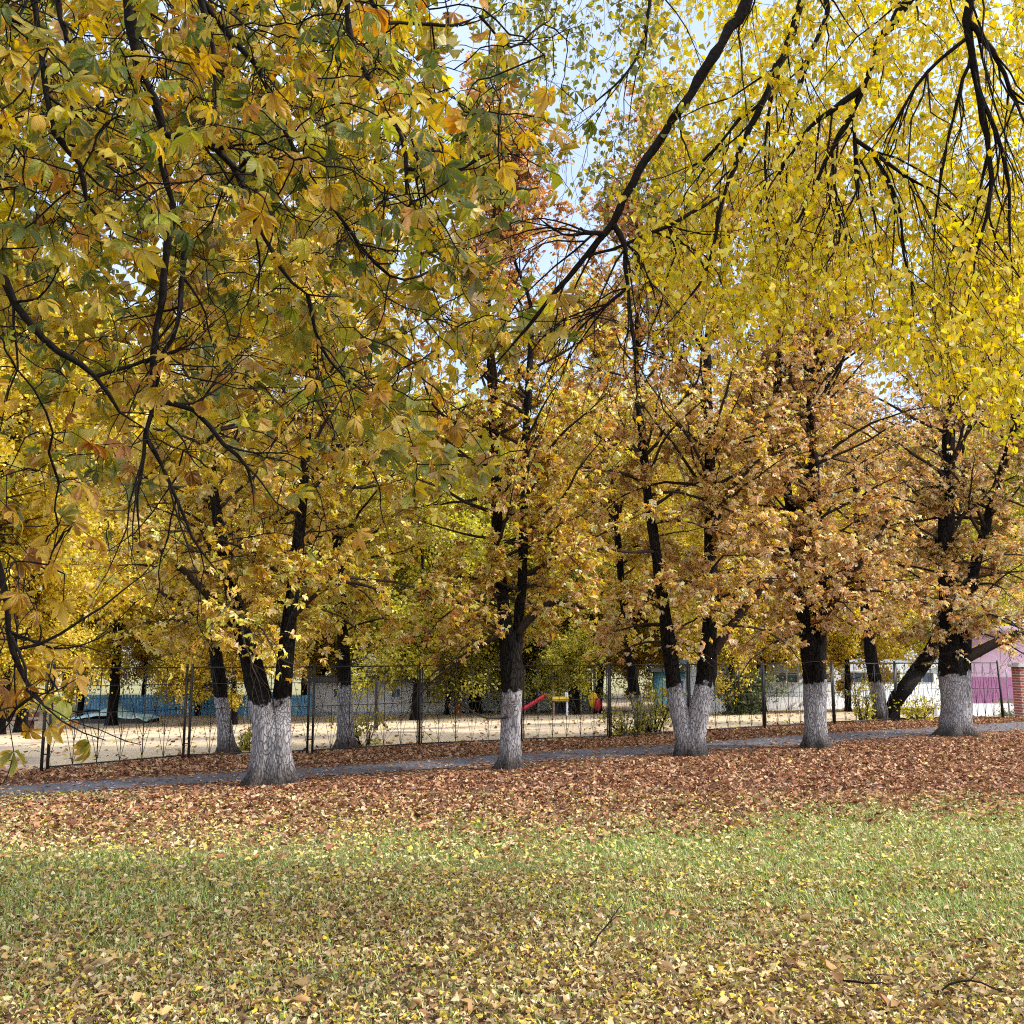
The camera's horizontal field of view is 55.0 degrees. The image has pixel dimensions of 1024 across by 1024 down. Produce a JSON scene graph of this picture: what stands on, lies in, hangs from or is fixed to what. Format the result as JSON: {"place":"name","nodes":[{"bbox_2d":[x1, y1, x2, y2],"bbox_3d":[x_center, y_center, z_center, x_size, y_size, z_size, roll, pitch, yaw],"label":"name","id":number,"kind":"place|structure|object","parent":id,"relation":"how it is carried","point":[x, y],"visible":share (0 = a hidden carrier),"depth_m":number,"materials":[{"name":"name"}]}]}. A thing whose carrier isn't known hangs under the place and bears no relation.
{"place":"outdoors","nodes":[
{"label":"outdoors","id":0,"kind":"place"},
{"bbox_2d":[7,712,39,728],"bbox_3d":[-20.501,8.626,40.458,1.900,0.740,0.370,0,-8,0],"label":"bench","id":1,"kind":"object","parent":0,"point":[30,721],"visible":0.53,"depth_m":40.63,"materials":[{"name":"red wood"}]},
{"bbox_2d":[0,663,1023,1023],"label":"ground","id":2,"kind":"structure","parent":0,"point":[298,741],"depth_m":12.50,"materials":[{"name":"brown plant"}]},
{"bbox_2d":[6,439,94,709],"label":"maple tree","id":3,"kind":"object","parent":2,"relation":"on","point":[65,677],"depth_m":56.87,"materials":[{"name":"yellow plant"}]},
{"bbox_2d":[0,451,133,734],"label":"maple tree","id":4,"kind":"object","parent":2,"relation":"on","point":[75,582],"visible":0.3,"depth_m":35.07,"materials":[{"name":"yellow plant"}]},
{"bbox_2d":[0,195,151,613],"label":"maple tree","id":5,"kind":"object","parent":2,"relation":"on","point":[24,420],"visible":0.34,"depth_m":33.27,"materials":[{"name":"yellow plant"}]},
{"bbox_2d":[0,303,196,732],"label":"maple tree","id":6,"kind":"object","parent":2,"relation":"on","point":[47,600],"visible":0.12,"depth_m":36.44,"materials":[{"name":"yellow plant"}]},
{"bbox_2d":[43,599,159,715],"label":"maple tree","id":7,"kind":"object","parent":2,"relation":"on","point":[80,706],"visible":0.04,"depth_m":51.08,"materials":[{"name":"yellow plant"}]},
{"bbox_2d":[65,708,162,723],"bbox_3d":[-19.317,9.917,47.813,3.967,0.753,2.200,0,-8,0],"label":"car","id":8,"kind":"object","parent":2,"relation":"on","point":[94,718],"visible":0.62,"depth_m":46.87,"materials":[{"name":"metal"}]},
{"bbox_2d":[94,576,185,702],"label":"maple tree","id":9,"kind":"object","parent":2,"relation":"on","point":[142,659],"visible":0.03,"depth_m":55.87,"materials":[{"name":"yellow plant"}]},
{"bbox_2d":[65,283,239,725],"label":"maple tree","id":10,"kind":"object","parent":2,"relation":"on","point":[98,658],"visible":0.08,"depth_m":44.97,"materials":[{"name":"yellow plant"}]},
{"bbox_2d":[98,409,223,701],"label":"maple tree","id":11,"kind":"object","parent":2,"relation":"on","point":[132,678],"visible":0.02,"depth_m":57.89,"materials":[{"name":"yellow plant"}]},
{"bbox_2d":[130,586,237,715],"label":"maple tree","id":12,"kind":"object","parent":2,"relation":"on","point":[156,672],"visible":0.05,"depth_m":51.85,"materials":[{"name":"yellow plant"}]},
{"bbox_2d":[128,656,246,707],"bbox_3d":[-20.009,10.672,62.239,8.768,6.166,8.281,-6,-10,35],"label":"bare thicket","id":13,"kind":"object","parent":2,"relation":"on","point":[204,685],"visible":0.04,"depth_m":61.56,"materials":[{"name":"plant"}]},
{"bbox_2d":[57,184,336,754],"bbox_3d":[-6.386,-1.261,20.978,6.078,12.806,5.074,5,-10,-32],"label":"chestnut tree","id":14,"kind":"object","parent":2,"relation":"on","point":[216,659],"visible":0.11,"depth_m":20.06,"materials":[{"name":"yellow plant"}]},
{"bbox_2d":[83,692,311,715],"bbox_3d":[-17.343,10.493,53.630,13.021,1.352,0.162,-1,-8,4],"label":"picket fence","id":15,"kind":"object","parent":2,"relation":"on","point":[128,704],"visible":0.29,"depth_m":53.72,"materials":[{"name":"blue paint"}]},
{"bbox_2d":[144,477,329,724],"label":"maple tree","id":16,"kind":"object","parent":2,"relation":"on","point":[235,659],"visible":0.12,"depth_m":42.68,"materials":[{"name":"yellow plant"}]},
{"bbox_2d":[7,16,479,787],"bbox_3d":[-4.151,-2.263,16.101,6.939,13.301,6.351,-2,-9,13],"label":"chestnut tree","id":17,"kind":"object","parent":2,"relation":"on","point":[271,758],"visible":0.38,"depth_m":15.19,"materials":[{"name":"yellow plant"}]},
{"bbox_2d":[236,726,251,750],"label":"yellow shrub","id":18,"kind":"object","parent":2,"relation":"on","point":[242,746],"visible":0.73,"depth_m":20.61,"materials":[{"name":"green plant"}]},
{"bbox_2d":[244,689,272,719],"bbox_3d":[-12.646,9.765,49.756,1.553,1.634,1.066,0,-8,0],"label":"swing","id":19,"kind":"object","parent":2,"relation":"on","point":[248,708],"visible":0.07,"depth_m":49.63,"materials":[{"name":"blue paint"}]},
{"bbox_2d":[148,346,369,689],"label":"maple tree","id":20,"kind":"object","parent":2,"relation":"on","point":[296,675],"visible":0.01,"depth_m":46.53,"materials":[{"name":"yellow plant"}]},
{"bbox_2d":[0,0,596,784],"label":"chestnut tree","id":21,"kind":"object","parent":2,"relation":"on","point":[100,144],"visible":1,"depth_m":5.11,"materials":[{"name":"yellow plant"}]},
{"bbox_2d":[278,409,374,702],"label":"maple tree","id":22,"kind":"object","parent":2,"relation":"on","point":[303,688],"depth_m":68.79,"materials":[{"name":"yellow plant"}]},
{"bbox_2d":[274,434,381,691],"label":"maple tree","id":23,"kind":"object","parent":2,"relation":"on","point":[347,543],"visible":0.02,"depth_m":60.96,"materials":[{"name":"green plant"}]},
{"bbox_2d":[295,529,379,675],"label":"maple tree","id":24,"kind":"object","parent":2,"relation":"on","point":[332,657],"visible":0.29,"depth_m":56.90,"materials":[{"name":"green plant"}]},
{"bbox_2d":[238,172,457,750],"bbox_3d":[-3.567,-1.313,21.799,5.731,13.110,5.991,0,-8,0],"label":"chestnut tree","id":25,"kind":"object","parent":2,"relation":"on","point":[343,674],"visible":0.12,"depth_m":20.93,"materials":[{"name":"yellow plant"}]},
{"bbox_2d":[326,705,391,745],"bbox_3d":[-3.350,4.648,21.227,1.293,1.177,0.962,-5,-10,32],"label":"yellow shrub","id":26,"kind":"object","parent":2,"relation":"on","point":[360,731],"visible":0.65,"depth_m":21.18,"materials":[{"name":"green plant"}]},
{"bbox_2d":[357,664,388,675],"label":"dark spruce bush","id":27,"kind":"object","parent":2,"relation":"on","point":[373,672],"visible":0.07,"depth_m":62.59,"materials":[{"name":"green plant"}]},
{"bbox_2d":[356,390,394,674],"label":"maple tree","id":28,"kind":"object","parent":2,"relation":"on","point":[375,656],"visible":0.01,"depth_m":78.06,"materials":[{"name":"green plant"}]},
{"bbox_2d":[374,681,378,729],"bbox_3d":[-3.885,5.606,28.183,0.138,1.478,0.139,0,-8,0],"label":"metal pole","id":29,"kind":"object","parent":2,"relation":"on","point":[376,694],"visible":0.75,"depth_m":28.17,"materials":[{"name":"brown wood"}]},
{"bbox_2d":[301,676,454,714],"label":"playground building","id":30,"kind":"structure","parent":2,"relation":"on","point":[330,696],"depth_m":54.13,"materials":[{"name":"white paint"}]},
{"bbox_2d":[332,688,336,697],"bbox_3d":[-9.571,9.974,54.143,0.620,0.570,0.080,0,-8,0],"label":"window","id":31,"kind":"structure","parent":30,"relation":"in","point":[334,692],"depth_m":54.14,"materials":[{"name":"glass"}]},
{"bbox_2d":[390,688,400,697],"bbox_3d":[-6.381,9.974,54.143,0.620,0.570,0.080,0,-8,0],"label":"window","id":32,"kind":"structure","parent":30,"relation":"in","point":[398,695],"depth_m":54.14,"materials":[{"name":"glass"}]},
{"bbox_2d":[425,688,435,697],"bbox_3d":[-4.468,9.974,54.143,0.620,0.570,0.080,0,-8,0],"label":"window","id":33,"kind":"structure","parent":30,"relation":"in","point":[429,691],"depth_m":54.14,"materials":[{"name":"glass"}]},
{"bbox_2d":[351,570,430,679],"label":"maple tree","id":34,"kind":"object","parent":2,"relation":"on","point":[370,652],"depth_m":55.77,"materials":[{"name":"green plant"}]},
{"bbox_2d":[318,381,534,719],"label":"maple tree","id":35,"kind":"object","parent":2,"relation":"on","point":[408,654],"visible":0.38,"depth_m":46.23,"materials":[{"name":"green plant"}]},
{"bbox_2d":[344,384,558,713],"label":"maple tree","id":36,"kind":"object","parent":2,"relation":"on","point":[477,705],"visible":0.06,"depth_m":54.40,"materials":[{"name":"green plant"}]},
{"bbox_2d":[456,700,460,713],"bbox_3d":[-2.907,10.600,53.373,0.256,0.800,0.256,0,-8,0],"label":"wooden post","id":37,"kind":"object","parent":2,"relation":"on","point":[458,707],"visible":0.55,"depth_m":53.26,"materials":[{"name":"orange paint"}]},
{"bbox_2d":[389,527,533,714],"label":"maple tree","id":38,"kind":"object","parent":2,"relation":"on","point":[461,675],"visible":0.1,"depth_m":52.76,"materials":[{"name":"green plant"}]},
{"bbox_2d":[418,377,535,446],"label":"maple tree","id":39,"kind":"object","parent":2,"relation":"on","point":[445,397],"depth_m":77.99,"materials":[{"name":"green plant"}]},
{"bbox_2d":[441,380,552,516],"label":"maple tree","id":40,"kind":"object","parent":2,"relation":"on","point":[461,403],"depth_m":70.10,"materials":[{"name":"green plant"}]},
{"bbox_2d":[0,706,1023,1023],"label":"fallen leaves","id":41,"kind":"object","parent":2,"relation":"on","point":[982,758],"visible":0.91,"depth_m":8.13,"materials":[{"name":"brown plant"}]},
{"bbox_2d":[590,904,625,946],"bbox_3d":[0.690,2.790,6.646,0.108,0.100,0.761,-3,-9,22],"label":"fallen stick","id":42,"kind":"object","parent":41,"relation":"on","point":[600,932],"visible":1,"depth_m":6.60,"materials":[{"name":"brown wood"}]},
{"bbox_2d":[843,974,893,984],"bbox_3d":[2.026,2.627,5.524,0.272,0.085,0.211,0,-8,0],"label":"fallen stick","id":43,"kind":"object","parent":41,"relation":"on","point":[855,981],"visible":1,"depth_m":5.48,"materials":[{"name":"black wood"}]},
{"bbox_2d":[941,971,1005,992],"bbox_3d":[2.555,2.622,5.483,0.335,0.089,0.128,0,-8,0],"label":"fallen stick","id":44,"kind":"object","parent":41,"relation":"on","point":[956,982],"visible":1,"depth_m":5.48,"materials":[{"name":"black wood"}]},
{"bbox_2d":[0,787,1023,1023],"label":"lawn grass","id":45,"kind":"structure","parent":2,"relation":"on","point":[939,902],"depth_m":8.03,"materials":[{"name":"green plant"}]},
{"bbox_2d":[350,39,688,769],"bbox_3d":[0.028,-2.397,17.780,5.952,13.977,6.205,0,-8,0],"label":"chestnut tree","id":46,"kind":"object","parent":2,"relation":"on","point":[560,551],"visible":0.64,"depth_m":17.03,"materials":[{"name":"yellow plant"}]},
{"bbox_2d":[39,660,1004,771],"bbox_3d":[3.256,4.633,23.943,26.827,1.990,1.425,5,-10,-31],"label":"metal fence","id":47,"kind":"object","parent":2,"relation":"on","point":[419,736],"visible":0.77,"depth_m":21.21,"materials":[{"name":"black metal"}]},
{"bbox_2d":[452,666,595,712],"bbox_3d":[0.704,10.315,57.130,8.911,2.688,3.200,0,-8,0],"label":"shelter","id":48,"kind":"object","parent":2,"relation":"on","point":[492,701],"visible":0.29,"depth_m":56.06,"materials":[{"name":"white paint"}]},
{"bbox_2d":[494,556,555,687],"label":"maple tree","id":49,"kind":"object","parent":2,"relation":"on","point":[533,650],"visible":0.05,"depth_m":58.84,"materials":[{"name":"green plant"}]},
{"bbox_2d":[524,692,568,715],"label":"play tower","id":50,"kind":"structure","parent":2,"relation":"on","point":[554,704],"depth_m":46.45,"materials":[{"name":"red plastic"}]},
{"bbox_2d":[509,504,639,714],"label":"maple tree","id":51,"kind":"object","parent":2,"relation":"on","point":[559,652],"visible":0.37,"depth_m":49.03,"materials":[{"name":"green plant"}]},
{"bbox_2d":[478,442,678,703],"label":"maple tree","id":52,"kind":"object","parent":2,"relation":"on","point":[546,685],"visible":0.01,"depth_m":58.91,"materials":[{"name":"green plant"}]},
{"bbox_2d":[484,392,695,713],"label":"maple tree","id":53,"kind":"object","parent":2,"relation":"on","point":[579,511],"visible":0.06,"depth_m":50.34,"materials":[{"name":"yellow plant"}]},
{"bbox_2d":[589,692,600,713],"bbox_3d":[4.108,9.486,48.729,0.585,1.110,0.265,0,-8,0],"label":"activity board","id":54,"kind":"object","parent":2,"relation":"on","point":[596,705],"visible":0.8,"depth_m":48.68,"materials":[{"name":"yellow plastic"}]},
{"bbox_2d":[508,252,727,734],"bbox_3d":[3.035,-0.726,25.765,5.906,13.106,5.177,-6,-10,35],"label":"chestnut tree","id":55,"kind":"object","parent":2,"relation":"on","point":[584,300],"visible":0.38,"depth_m":25.70,"materials":[{"name":"yellow plant"}]},
{"bbox_2d":[551,388,690,698],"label":"maple tree","id":56,"kind":"object","parent":2,"relation":"on","point":[665,409],"depth_m":73.37,"materials":[{"name":"yellow plant"}]},
{"bbox_2d":[583,592,663,710],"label":"maple tree","id":57,"kind":"object","parent":2,"relation":"on","point":[640,652],"visible":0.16,"depth_m":55.10,"materials":[{"name":"yellow plant"}]},
{"bbox_2d":[560,374,689,667],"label":"maple tree","id":58,"kind":"object","parent":2,"relation":"on","point":[667,505],"depth_m":58.11,"materials":[{"name":"yellow plant"}]},
{"bbox_2d":[597,695,661,735],"bbox_3d":[2.881,5.077,24.308,1.716,1.120,1.110,1,-9,-9],"label":"yellow shrub","id":59,"kind":"object","parent":2,"relation":"on","point":[618,729],"visible":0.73,"depth_m":24.12,"materials":[{"name":"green plant"}]},
{"bbox_2d":[629,678,687,732],"bbox_3d":[3.673,4.979,24.919,1.433,1.486,1.525,0,-8,0],"label":"yellow shrub","id":60,"kind":"object","parent":2,"relation":"on","point":[655,728],"visible":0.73,"depth_m":24.71,"materials":[{"name":"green plant"}]},
{"bbox_2d":[646,668,684,711],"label":"pavilion","id":61,"kind":"structure","parent":2,"relation":"on","point":[657,672],"depth_m":48.79,"materials":[{"name":"paint"}]},
{"bbox_2d":[681,679,684,692],"bbox_3d":[8.164,8.609,48.634,0.820,0.670,0.080,0,-8,0],"label":"window","id":62,"kind":"structure","parent":61,"relation":"in","point":[682,680],"depth_m":48.63,"materials":[{"name":"white paint"}]},
{"bbox_2d":[644,527,699,670],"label":"maple tree","id":63,"kind":"object","parent":2,"relation":"on","point":[681,667],"visible":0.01,"depth_m":50.49,"materials":[{"name":"yellow plant"}]},
{"bbox_2d":[499,53,871,756],"bbox_3d":[3.396,-2.195,20.334,8.094,14.409,6.413,0,-8,0],"label":"chestnut tree","id":64,"kind":"object","parent":2,"relation":"on","point":[709,589],"visible":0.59,"depth_m":19.54,"materials":[{"name":"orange plant"}]},
{"bbox_2d":[358,0,1023,522],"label":"birch tree","id":65,"kind":"object","parent":2,"relation":"on","point":[762,254],"visible":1,"depth_m":7.32,"materials":[{"name":"yellow plant"}]},
{"bbox_2d":[670,383,720,486],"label":"maple tree","id":66,"kind":"object","parent":2,"relation":"on","point":[683,394],"depth_m":75.88,"materials":[{"name":"yellow plant"}]},
{"bbox_2d":[631,461,841,709],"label":"maple tree","id":67,"kind":"object","parent":2,"relation":"on","point":[742,640],"visible":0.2,"depth_m":38.04,"materials":[{"name":"yellow plant"}]},
{"bbox_2d":[611,346,885,711],"bbox_3d":[10.689,0.630,45.063,12.205,17.262,12.861,-5,-10,32],"label":"maple tree","id":68,"kind":"object","parent":2,"relation":"on","point":[678,476],"visible":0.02,"depth_m":43.82,"materials":[{"name":"yellow plant"}]},
{"bbox_2d":[713,653,794,714],"bbox_3d":[9.112,6.732,37.834,3.381,2.886,3.559,0,-8,0],"label":"green bush","id":69,"kind":"object","parent":2,"relation":"on","point":[733,707],"visible":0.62,"depth_m":37.19,"materials":[{"name":"green plant"}]},
{"bbox_2d":[722,514,859,661],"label":"maple tree","id":70,"kind":"object","parent":2,"relation":"on","point":[774,637],"depth_m":46.93,"materials":[{"name":"yellow plant"}]},
{"bbox_2d":[679,659,940,712],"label":"school building","id":71,"kind":"structure","parent":2,"relation":"on","point":[798,683],"depth_m":46.49,"materials":[{"name":"white paint"}]},
{"bbox_2d":[773,672,799,683],"bbox_3d":[12.985,7.837,46.524,1.220,0.570,0.080,0,-8,0],"label":"window","id":72,"kind":"structure","parent":71,"relation":"in","point":[781,674],"depth_m":46.52,"materials":[{"name":"grey glass"}]},
{"bbox_2d":[841,672,866,683],"bbox_3d":[16.180,7.837,46.524,1.220,0.570,0.080,0,-8,0],"label":"window","id":73,"kind":"structure","parent":71,"relation":"in","point":[859,674],"depth_m":46.53,"materials":[{"name":"grey glass"}]},
{"bbox_2d":[881,672,899,683],"bbox_3d":[17.778,7.837,46.524,1.220,0.570,0.080,0,-8,0],"label":"window","id":74,"kind":"structure","parent":71,"relation":"in","point":[889,682],"depth_m":46.52,"materials":[{"name":"white paint"}]},
{"bbox_2d":[918,672,934,683],"bbox_3d":[19.376,7.837,46.524,1.220,0.570,0.080,0,-8,0],"label":"window","id":75,"kind":"structure","parent":71,"relation":"in","point":[928,675],"depth_m":46.52,"materials":[{"name":"white paint"}]},
{"bbox_2d":[655,101,1003,749],"bbox_3d":[6.371,-2.104,22.096,7.081,14.722,6.440,0,-8,0],"label":"chestnut tree","id":76,"kind":"object","parent":2,"relation":"on","point":[815,591],"visible":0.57,"depth_m":21.06,"materials":[{"name":"orange plant"}]},
{"bbox_2d":[771,468,928,711],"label":"maple tree","id":77,"kind":"object","parent":2,"relation":"on","point":[842,647],"visible":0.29,"depth_m":40.30,"materials":[{"name":"yellow plant"}]},
{"bbox_2d":[795,420,911,517],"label":"maple tree","id":78,"kind":"object","parent":2,"relation":"on","point":[842,448],"depth_m":55.91,"materials":[{"name":"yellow plant"}]},
{"bbox_2d":[842,677,876,720],"bbox_3d":[10.563,5.645,29.421,1.083,1.392,1.204,0,-8,0],"label":"green shrub","id":79,"kind":"object","parent":2,"relation":"on","point":[868,709],"visible":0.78,"depth_m":29.39,"materials":[{"name":"green plant"}]},
{"bbox_2d":[793,374,941,658],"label":"maple tree","id":80,"kind":"object","parent":2,"relation":"on","point":[834,437],"visible":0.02,"depth_m":57.97,"materials":[{"name":"orange plant"}]},
{"bbox_2d":[765,304,1023,721],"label":"chestnut tree","id":81,"kind":"object","parent":2,"relation":"on","point":[908,683],"visible":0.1,"depth_m":30.00,"materials":[{"name":"orange plant"}]},
{"bbox_2d":[862,503,932,658],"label":"maple tree","id":82,"kind":"object","parent":2,"relation":"on","point":[908,611],"visible":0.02,"depth_m":50.87,"materials":[{"name":"yellow plant"}]},
{"bbox_2d":[796,161,1023,736],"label":"chestnut tree","id":83,"kind":"object","parent":2,"relation":"on","point":[955,624],"visible":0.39,"depth_m":24.56,"materials":[{"name":"orange plant"}]},
{"bbox_2d":[889,688,940,720],"bbox_3d":[12.237,6.000,29.831,1.950,1.363,1.502,0,-8,0],"label":"green shrub","id":84,"kind":"object","parent":2,"relation":"on","point":[925,711],"visible":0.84,"depth_m":29.74,"materials":[{"name":"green plant"}]},
{"bbox_2d":[889,500,1023,692],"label":"maple tree","id":85,"kind":"object","parent":2,"relation":"on","point":[964,522],"visible":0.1,"depth_m":42.08,"materials":[{"name":"yellow plant"}]},
{"bbox_2d":[897,422,1016,658],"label":"maple tree","id":86,"kind":"object","parent":2,"relation":"on","point":[915,506],"depth_m":63.33,"materials":[{"name":"yellow plant"}]},
{"bbox_2d":[913,399,1023,625],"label":"maple tree","id":87,"kind":"object","parent":2,"relation":"on","point":[1019,512],"visible":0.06,"depth_m":53.67,"materials":[{"name":"yellow plant"}]},
{"bbox_2d":[921,371,1022,648],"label":"maple tree","id":88,"kind":"object","parent":2,"relation":"on","point":[974,447],"depth_m":61.80,"materials":[{"name":"plant"}]},
{"bbox_2d":[934,703,1013,715],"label":"wall","id":89,"kind":"structure","parent":2,"relation":"on","point":[981,711],"depth_m":32.45,"materials":[{"name":"white paint"}]},
{"bbox_2d":[971,626,1023,702],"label":"pink building","id":90,"kind":"structure","parent":2,"relation":"on","point":[994,655],"depth_m":34.77,"materials":[{"name":"paint"}]},
{"bbox_2d":[988,698,1014,715],"bbox_3d":[16.355,6.520,32.453,1.120,0.848,1.132,6,-10,-36],"label":"green shrub","id":91,"kind":"object","parent":2,"relation":"on","point":[1007,714],"visible":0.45,"depth_m":32.35,"materials":[{"name":"green plant"}]},
{"bbox_2d":[1005,670,1011,715],"bbox_3d":[17.147,6.100,32.937,0.049,1.644,3.938,-7,-11,40],"label":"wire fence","id":92,"kind":"object","parent":2,"relation":"on","point":[1007,693],"visible":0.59,"depth_m":31.48,"materials":[{"name":"white metal"}]},
{"bbox_2d":[1008,663,1023,716],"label":"brick pillar","id":93,"kind":"structure","parent":2,"relation":"on","point":[1018,689],"depth_m":31.48,"materials":[{"name":"brick"}]},
{"bbox_2d":[0,722,1023,796],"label":"path","id":94,"kind":"structure","parent":0,"point":[117,783],"depth_m":17.70,"materials":[{"name":"grey asphalt"}]},
{"bbox_2d":[1,0,1023,662],"label":"sky","id":95,"kind":"structure","parent":0,"point":[463,32],"materials":[{"name":"white"}]}
]}

